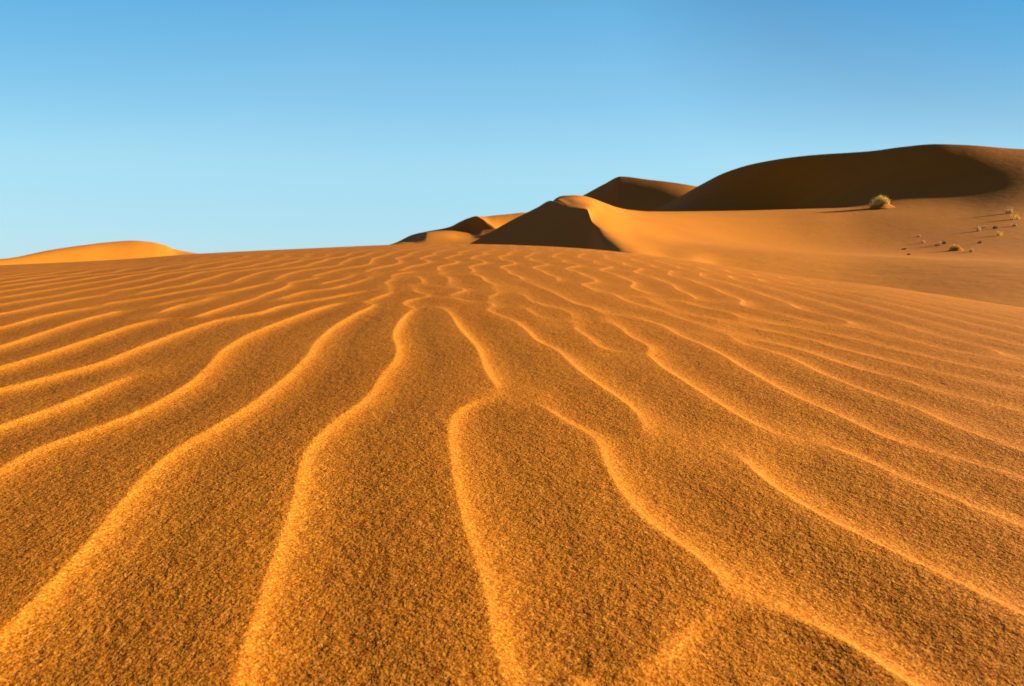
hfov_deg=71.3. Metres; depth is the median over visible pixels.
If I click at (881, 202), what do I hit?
desert shrub
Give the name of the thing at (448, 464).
sand ground
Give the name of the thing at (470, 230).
dune
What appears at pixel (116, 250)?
dune
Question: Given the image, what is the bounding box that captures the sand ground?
[0,244,1023,685]
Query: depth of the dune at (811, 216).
76.62 m
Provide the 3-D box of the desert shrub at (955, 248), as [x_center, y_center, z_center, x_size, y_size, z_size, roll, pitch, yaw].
[34.611,-7.455,55.532,1.624,0.739,1.811,0,7,0]
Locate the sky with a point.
(194, 126)
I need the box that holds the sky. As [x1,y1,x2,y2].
[0,0,1023,258]
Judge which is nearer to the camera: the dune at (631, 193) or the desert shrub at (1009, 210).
the desert shrub at (1009, 210)
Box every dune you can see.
[0,241,198,264]
[390,212,526,244]
[470,144,1023,307]
[583,176,696,210]
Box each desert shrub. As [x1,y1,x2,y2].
[868,195,893,208]
[948,244,962,250]
[1005,207,1012,213]
[1011,212,1019,218]
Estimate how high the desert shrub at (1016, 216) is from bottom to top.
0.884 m
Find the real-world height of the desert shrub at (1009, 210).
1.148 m

